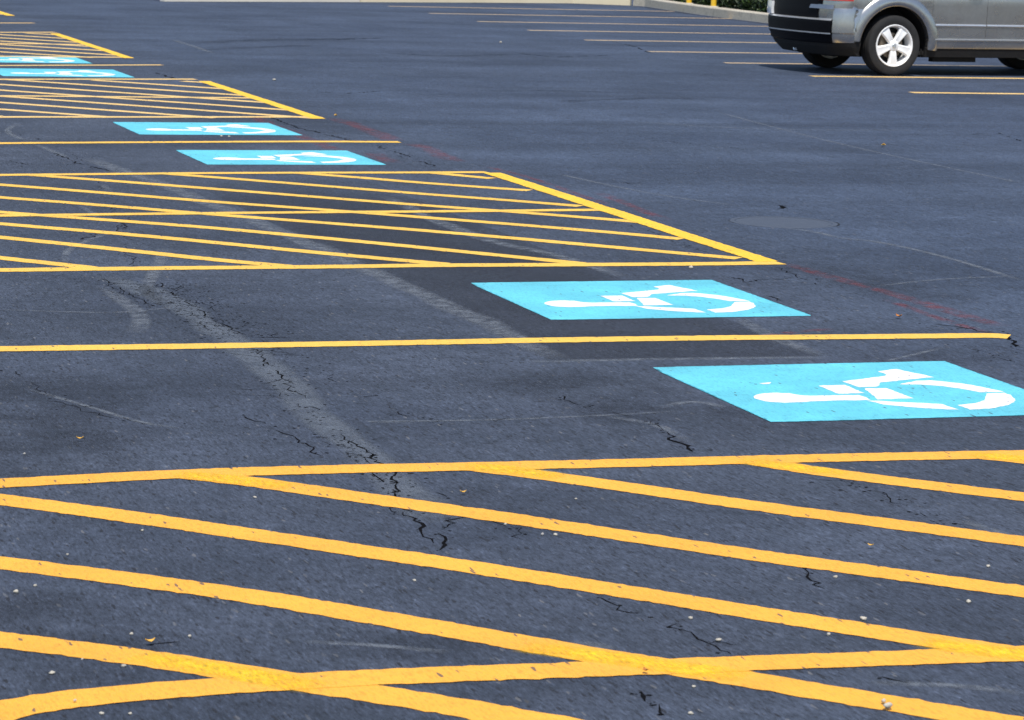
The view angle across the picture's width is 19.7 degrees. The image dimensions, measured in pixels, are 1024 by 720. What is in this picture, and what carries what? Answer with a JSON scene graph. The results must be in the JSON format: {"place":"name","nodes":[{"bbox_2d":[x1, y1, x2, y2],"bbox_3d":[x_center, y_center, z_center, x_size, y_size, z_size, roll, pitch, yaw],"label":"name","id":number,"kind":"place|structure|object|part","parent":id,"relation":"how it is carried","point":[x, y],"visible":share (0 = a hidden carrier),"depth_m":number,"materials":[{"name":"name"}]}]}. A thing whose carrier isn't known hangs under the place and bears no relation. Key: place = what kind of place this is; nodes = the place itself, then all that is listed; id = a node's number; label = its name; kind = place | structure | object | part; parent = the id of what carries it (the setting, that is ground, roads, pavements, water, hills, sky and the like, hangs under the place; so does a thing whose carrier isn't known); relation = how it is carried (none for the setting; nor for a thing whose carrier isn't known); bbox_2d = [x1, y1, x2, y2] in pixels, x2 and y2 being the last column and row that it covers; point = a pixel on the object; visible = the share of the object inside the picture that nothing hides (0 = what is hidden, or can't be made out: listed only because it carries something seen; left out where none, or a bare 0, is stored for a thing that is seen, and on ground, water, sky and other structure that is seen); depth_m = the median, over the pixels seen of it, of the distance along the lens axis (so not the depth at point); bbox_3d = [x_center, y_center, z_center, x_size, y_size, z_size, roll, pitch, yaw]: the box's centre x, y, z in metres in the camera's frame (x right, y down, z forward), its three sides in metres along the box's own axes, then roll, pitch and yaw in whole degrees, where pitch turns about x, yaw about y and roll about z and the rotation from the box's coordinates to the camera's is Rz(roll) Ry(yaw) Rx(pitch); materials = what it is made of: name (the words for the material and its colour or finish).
{"place":"outdoors","nodes":[
{"label":"outdoors","id":0,"kind":"place"},
{"bbox_2d":[0,0,1023,719],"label":"parking lot","id":1,"kind":"structure","parent":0,"point":[448,86],"depth_m":13.54,"materials":[{"name":"grey asphalt"}]},
{"bbox_2d":[0,11,13,15],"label":"hatched aisle","id":2,"kind":"object","parent":1,"relation":"on","point":[4,13],"visible":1,"depth_m":46.75,"materials":[{"name":"yellow paint"}]},
{"bbox_2d":[0,57,91,63],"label":"wheelchair marking","id":3,"kind":"object","parent":1,"relation":"on","point":[40,59],"visible":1,"depth_m":34.65,"materials":[{"name":"paint"}]},
{"bbox_2d":[0,68,132,76],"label":"wheelchair marking","id":4,"kind":"object","parent":1,"relation":"on","point":[60,72],"visible":1,"depth_m":32.36,"materials":[{"name":"paint"}]},
{"bbox_2d":[0,32,132,57],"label":"hatched aisle","id":5,"kind":"object","parent":1,"relation":"on","point":[82,43],"visible":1,"depth_m":37.74,"materials":[{"name":"yellow paint"}]},
{"bbox_2d":[0,64,158,65],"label":"stall line","id":6,"kind":"object","parent":1,"relation":"on","point":[63,65],"visible":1,"depth_m":33.67,"materials":[{"name":"yellow paint"}]},
{"bbox_2d":[23,134,153,277],"bbox_3d":[-2.935,-1.185,20.104,0.560,0.001,9.659,0,9,-14],"label":"pavement crack","id":7,"kind":"object","parent":1,"relation":"on","point":[114,217],"visible":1,"depth_m":17.94,"materials":[{"name":"grey asphalt"}]},
{"bbox_2d":[63,231,115,253],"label":"asphalt seam","id":8,"kind":"object","parent":1,"relation":"on","point":[82,242],"visible":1,"depth_m":16.90,"materials":[{"name":"grey asphalt"}]},
{"bbox_2d":[62,399,150,423],"bbox_3d":[-1.621,0.189,11.509,0.088,0.001,1.078,-6,12,-42],"label":"asphalt seam","id":9,"kind":"object","parent":1,"relation":"on","point":[106,412],"visible":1,"depth_m":11.45,"materials":[{"name":"grey asphalt"}]},
{"bbox_2d":[107,292,145,323],"bbox_3d":[-1.872,-0.250,14.291,0.191,0.001,1.641,0,9,-13],"label":"asphalt seam","id":10,"kind":"object","parent":1,"relation":"on","point":[130,306],"visible":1,"depth_m":14.27,"materials":[{"name":"grey asphalt"}]},
{"bbox_2d":[76,279,181,305],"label":"pavement crack","id":11,"kind":"object","parent":1,"relation":"on","point":[133,295],"visible":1,"depth_m":14.84,"materials":[{"name":"grey asphalt"}]},
{"bbox_2d":[84,276,176,306],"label":"pavement crack","id":12,"kind":"object","parent":1,"relation":"on","point":[123,292],"visible":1,"depth_m":14.86,"materials":[{"name":"grey asphalt"}]},
{"bbox_2d":[55,401,214,423],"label":"pavement crack","id":13,"kind":"object","parent":1,"relation":"on","point":[107,416],"visible":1,"depth_m":11.38,"materials":[{"name":"black asphalt"}]},
{"bbox_2d":[143,256,163,296],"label":"asphalt seam","id":14,"kind":"object","parent":1,"relation":"on","point":[151,274],"visible":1,"depth_m":15.47,"materials":[{"name":"grey asphalt"}]},
{"bbox_2d":[0,79,324,118],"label":"hatched aisle","id":15,"kind":"object","parent":1,"relation":"on","point":[278,105],"visible":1,"depth_m":28.42,"materials":[{"name":"yellow paint"}]},
{"bbox_2d":[111,282,273,341],"bbox_3d":[-1.534,-0.242,14.300,0.576,0.001,2.143,-1,9,-18],"label":"pavement crack","id":16,"kind":"object","parent":1,"relation":"on","point":[192,314],"visible":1,"depth_m":14.13,"materials":[{"name":"black asphalt"}]},
{"bbox_2d":[0,141,400,143],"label":"stall line","id":17,"kind":"object","parent":1,"relation":"on","point":[183,142],"visible":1,"depth_m":23.86,"materials":[{"name":"yellow paint"}]},
{"bbox_2d":[113,122,300,134],"bbox_3d":[-2.629,-1.989,25.339,1.405,0.001,1.328,-1,9,-18],"label":"wheelchair marking","id":18,"kind":"object","parent":1,"relation":"on","point":[182,128],"visible":1,"depth_m":25.31,"materials":[{"name":"paint"}]},
{"bbox_2d":[131,281,290,340],"bbox_3d":[-1.489,-0.247,14.344,0.562,0.001,2.105,-1,9,-18],"label":"pavement crack","id":19,"kind":"object","parent":1,"relation":"on","point":[205,313],"visible":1,"depth_m":14.13,"materials":[{"name":"grey asphalt"}]},
{"bbox_2d":[148,285,298,338],"bbox_3d":[-1.423,-0.251,14.383,0.610,0.001,2.259,0,9,-11],"label":"pavement crack","id":20,"kind":"object","parent":1,"relation":"on","point":[210,305],"visible":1,"depth_m":14.56,"materials":[{"name":"black asphalt"}]},
{"bbox_2d":[160,0,359,1],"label":"kerb","id":21,"kind":"structure","parent":1,"relation":"on","point":[262,0],"depth_m":55.77,"materials":[{"name":"concrete"}]},
{"bbox_2d":[119,281,420,495],"bbox_3d":[-1.100,0.041,12.563,0.409,0.001,6.311,-1,9,-18],"label":"asphalt seam","id":22,"kind":"object","parent":1,"relation":"on","point":[304,402],"visible":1,"depth_m":12.14,"materials":[{"name":"grey asphalt"}]},
{"bbox_2d":[177,150,385,164],"bbox_3d":[-1.797,-1.565,22.773,1.396,0.001,1.247,-1,9,-18],"label":"wheelchair marking","id":23,"kind":"object","parent":1,"relation":"on","point":[280,157],"visible":1,"depth_m":22.74,"materials":[{"name":"paint"}]},
{"bbox_2d":[222,348,340,434],"bbox_3d":[-0.956,0.110,12.149,0.392,0.001,2.339,0,9,-9],"label":"pavement crack","id":24,"kind":"object","parent":1,"relation":"on","point":[286,394],"visible":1,"depth_m":11.93,"materials":[{"name":"black asphalt"}]},
{"bbox_2d":[244,416,321,455],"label":"pavement crack","id":25,"kind":"object","parent":1,"relation":"on","point":[289,434],"visible":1,"depth_m":10.99,"materials":[{"name":"black asphalt"}]},
{"bbox_2d":[232,348,349,444],"bbox_3d":[-0.922,0.130,12.023,0.376,0.001,2.348,0,9,-11],"label":"pavement crack","id":26,"kind":"object","parent":1,"relation":"on","point":[289,382],"visible":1,"depth_m":12.35,"materials":[{"name":"black asphalt"}]},
{"bbox_2d":[273,118,360,142],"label":"pavement crack","id":27,"kind":"object","parent":1,"relation":"on","point":[310,130],"visible":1,"depth_m":25.56,"materials":[{"name":"grey asphalt"}]},
{"bbox_2d":[97,162,542,349],"bbox_3d":[-1.419,-0.761,17.672,0.311,0.001,9.947,-2,9,-20],"label":"asphalt seam","id":28,"kind":"object","parent":1,"relation":"on","point":[390,280],"visible":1,"depth_m":15.98,"materials":[{"name":"grey asphalt"}]},
{"bbox_2d":[313,435,415,513],"bbox_3d":[-0.508,0.398,10.380,0.312,0.001,1.465,1,9,-8],"label":"pavement crack","id":29,"kind":"object","parent":1,"relation":"on","point":[371,472],"visible":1,"depth_m":10.38,"materials":[{"name":"black asphalt"}]},
{"bbox_2d":[333,643,400,647],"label":"asphalt seam","id":30,"kind":"object","parent":1,"relation":"on","point":[382,645],"visible":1,"depth_m":7.99,"materials":[{"name":"grey asphalt"}]},
{"bbox_2d":[344,441,424,513],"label":"pavement crack","id":31,"kind":"object","parent":1,"relation":"on","point":[391,477],"visible":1,"depth_m":10.33,"materials":[{"name":"black asphalt"}]},
{"bbox_2d":[0,171,783,271],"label":"hatched aisle","id":32,"kind":"object","parent":1,"relation":"on","point":[755,258],"visible":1,"depth_m":18.17,"materials":[{"name":"yellow paint"}]},
{"bbox_2d":[263,341,554,420],"bbox_3d":[-0.699,0.088,12.339,0.562,0.001,2.256,-5,11,-35],"label":"pavement crack","id":33,"kind":"object","parent":1,"relation":"on","point":[397,409],"visible":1,"depth_m":11.60,"materials":[{"name":"black asphalt"}]},
{"bbox_2d":[402,512,433,542],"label":"pavement crack","id":34,"kind":"object","parent":1,"relation":"on","point":[422,526],"visible":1,"depth_m":9.52,"materials":[{"name":"black asphalt"}]},
{"bbox_2d":[434,533,447,549],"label":"pavement crack","id":35,"kind":"object","parent":1,"relation":"on","point":[444,541],"visible":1,"depth_m":9.31,"materials":[{"name":"black asphalt"}]},
{"bbox_2d":[443,517,462,530],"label":"pavement crack","id":36,"kind":"object","parent":1,"relation":"on","point":[451,523],"visible":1,"depth_m":9.61,"materials":[{"name":"black asphalt"}]},
{"bbox_2d":[368,415,606,421],"bbox_3d":[0.064,0.227,11.596,1.309,0.001,0.102,-2,9,-20],"label":"asphalt seam","id":37,"kind":"object","parent":1,"relation":"on","point":[488,419],"visible":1,"depth_m":11.49,"materials":[{"name":"grey asphalt"}]},
{"bbox_2d":[360,0,631,5],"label":"kerb","id":38,"kind":"structure","parent":1,"relation":"on","point":[616,2],"depth_m":59.58,"materials":[{"name":"beige paint"}]},
{"bbox_2d":[392,200,605,270],"bbox_3d":[-0.209,-0.781,18.042,0.302,0.001,4.327,-2,9,-20],"label":"asphalt seam","id":39,"kind":"object","parent":1,"relation":"on","point":[511,245],"visible":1,"depth_m":17.61,"materials":[{"name":"grey asphalt"}]},
{"bbox_2d":[0,333,1009,350],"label":"stall line","id":40,"kind":"object","parent":1,"relation":"on","point":[444,341],"visible":1,"depth_m":13.57,"materials":[{"name":"yellow paint"}]},
{"bbox_2d":[492,521,525,538],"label":"pavement crack","id":41,"kind":"object","parent":1,"relation":"on","point":[509,528],"visible":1,"depth_m":9.53,"materials":[{"name":"black asphalt"}]},
{"bbox_2d":[0,450,1023,719],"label":"hatched aisle","id":42,"kind":"object","parent":1,"relation":"on","point":[356,684],"visible":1,"depth_m":8.50,"materials":[{"name":"yellow paint"}]},
{"bbox_2d":[883,702,892,708],"bbox_3d":[0.955,0.877,7.495,0.022,0.018,0.027,7,10,30],"label":"pebble","id":43,"kind":"object","parent":42,"relation":"on","point":[888,705],"visible":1,"depth_m":7.49,"materials":[{"name":"stone"}]},
{"bbox_2d":[396,6,674,11],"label":"stall line","id":44,"kind":"object","parent":1,"relation":"on","point":[523,8],"visible":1,"depth_m":56.27,"materials":[{"name":"paint"}]},
{"bbox_2d":[431,13,729,18],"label":"stall line","id":45,"kind":"object","parent":1,"relation":"on","point":[565,15],"visible":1,"depth_m":53.45,"materials":[{"name":"paint"}]},
{"bbox_2d":[478,21,767,26],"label":"stall line","id":46,"kind":"object","parent":1,"relation":"on","point":[612,23],"visible":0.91,"depth_m":50.41,"materials":[{"name":"paint"}]},
{"bbox_2d":[597,597,652,617],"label":"pavement crack","id":47,"kind":"object","parent":1,"relation":"on","point":[617,605],"visible":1,"depth_m":8.53,"materials":[{"name":"black asphalt"}]},
{"bbox_2d":[630,691,650,700],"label":"pavement crack","id":48,"kind":"object","parent":1,"relation":"on","point":[643,696],"visible":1,"depth_m":7.57,"materials":[{"name":"black asphalt"}]},
{"bbox_2d":[472,280,810,319],"bbox_3d":[0.638,-0.317,15.203,1.389,0.001,1.400,-1,9,-18],"label":"wheelchair marking","id":49,"kind":"object","parent":1,"relation":"on","point":[563,300],"visible":1,"depth_m":15.16,"materials":[{"name":"paint"}]},
{"bbox_2d":[530,30,752,33],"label":"stall line","id":50,"kind":"object","parent":1,"relation":"on","point":[626,31],"visible":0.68,"depth_m":47.45,"materials":[{"name":"paint"}]},
{"bbox_2d":[563,357,791,361],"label":"asphalt seam","id":51,"kind":"object","parent":1,"relation":"on","point":[674,359],"visible":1,"depth_m":13.21,"materials":[{"name":"grey asphalt"}]},
{"bbox_2d":[598,40,773,42],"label":"stall line","id":52,"kind":"object","parent":1,"relation":"on","point":[686,41],"visible":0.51,"depth_m":44.56,"materials":[{"name":"paint"}]},
{"bbox_2d":[667,432,710,451],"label":"pavement crack","id":53,"kind":"object","parent":1,"relation":"on","point":[687,445],"visible":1,"depth_m":11.14,"materials":[{"name":"black asphalt"}]},
{"bbox_2d":[667,624,733,644],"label":"pavement crack","id":54,"kind":"object","parent":1,"relation":"on","point":[692,633],"visible":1,"depth_m":8.22,"materials":[{"name":"black asphalt"}]},
{"bbox_2d":[633,0,769,22],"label":"kerb","id":55,"kind":"structure","parent":1,"relation":"on","point":[746,15],"depth_m":55.73,"materials":[{"name":"concrete"}]},
{"bbox_2d":[649,51,801,53],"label":"stall line","id":56,"kind":"object","parent":1,"relation":"on","point":[724,52],"visible":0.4,"depth_m":41.51,"materials":[{"name":"paint"}]},
{"bbox_2d":[750,325,803,347],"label":"asphalt seam","id":57,"kind":"object","parent":1,"relation":"on","point":[780,341],"visible":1,"depth_m":13.79,"materials":[{"name":"grey asphalt"}]},
{"bbox_2d":[730,216,839,227],"bbox_3d":[1.764,-0.893,19.164,0.732,0.006,0.732,-1,9,-18],"label":"manhole cover","id":58,"kind":"object","parent":1,"relation":"on","point":[778,222],"visible":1,"depth_m":19.15,"materials":[{"name":"metal"}]},
{"bbox_2d":[801,567,822,587],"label":"pavement crack","id":59,"kind":"object","parent":1,"relation":"on","point":[807,575],"visible":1,"depth_m":8.94,"materials":[{"name":"black asphalt"}]},
{"bbox_2d":[653,361,1023,421],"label":"wheelchair marking","id":60,"kind":"object","parent":1,"relation":"on","point":[846,391],"visible":1,"depth_m":12.50,"materials":[{"name":"paint"}]},
{"bbox_2d":[723,62,1006,66],"bbox_3d":[5.623,-3.964,39.695,5.981,0.001,0.206,-1,9,-19],"label":"stall line","id":61,"kind":"object","parent":1,"relation":"on","point":[864,64],"visible":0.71,"depth_m":39.33,"materials":[{"name":"paint"}]},
{"bbox_2d":[726,114,1004,179],"bbox_3d":[2.921,-1.898,25.852,0.171,0.001,7.143,-1,9,-15],"label":"asphalt seam","id":62,"kind":"object","parent":1,"relation":"on","point":[873,151],"visible":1,"depth_m":24.88,"materials":[{"name":"grey asphalt"}]},
{"bbox_2d":[767,0,1023,75],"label":"parked car","id":63,"kind":"object","parent":1,"relation":"on","point":[890,37],"visible":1,"depth_m":36.96,"materials":[{"name":"silver metal"}]},
{"bbox_3d":[5.622,-4.319,37.045,0.782,0.592,0.088,-2,10,-23],"label":"door","id":64,"kind":"part","parent":63,"relation":"part of","materials":[{"name":"silver metal"}]},
{"bbox_3d":[6.466,-4.350,37.400,1.038,0.595,0.088,-2,10,-23],"label":"door","id":65,"kind":"part","parent":63,"relation":"part of","materials":[{"name":"silver metal"}]},
{"bbox_2d":[840,481,957,523],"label":"pavement crack","id":66,"kind":"object","parent":1,"relation":"on","point":[892,502],"visible":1,"depth_m":10.20,"materials":[{"name":"black asphalt"}]},
{"bbox_2d":[803,230,999,272],"bbox_3d":[2.390,-0.646,17.679,0.270,0.001,2.659,-2,10,-25],"label":"asphalt seam","id":67,"kind":"object","parent":1,"relation":"on","point":[925,251],"visible":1,"depth_m":17.46,"materials":[{"name":"grey asphalt"}]},
{"bbox_2d":[814,76,1023,78],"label":"stall line","id":68,"kind":"object","parent":1,"relation":"on","point":[917,77],"visible":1,"depth_m":36.67,"materials":[{"name":"yellow paint"}]},
{"bbox_2d":[907,682,993,689],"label":"asphalt seam","id":69,"kind":"object","parent":1,"relation":"on","point":[940,684],"visible":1,"depth_m":7.76,"materials":[{"name":"grey asphalt"}]},
{"bbox_2d":[911,92,1023,93],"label":"stall line","id":70,"kind":"object","parent":1,"relation":"on","point":[966,93],"visible":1,"depth_m":33.72,"materials":[{"name":"yellow paint"}]},
{"bbox_2d":[1007,336,1018,346],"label":"pavement crack","id":71,"kind":"object","parent":1,"relation":"on","point":[1014,341],"visible":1,"depth_m":14.08,"materials":[{"name":"black asphalt"}]},
{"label":"planting bed","id":72,"kind":"structure","parent":0,"visible":0},
{"bbox_2d":[711,0,717,6],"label":"bollard","id":73,"kind":"object","parent":72,"relation":"on","point":[713,2],"visible":0.66,"depth_m":55.98,"materials":[{"name":"metal"}]},
{"bbox_2d":[669,0,767,11],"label":"hedge","id":74,"kind":"object","parent":72,"relation":"on","point":[756,5],"visible":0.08,"depth_m":55.59,"materials":[{"name":"green plant"}]}
]}

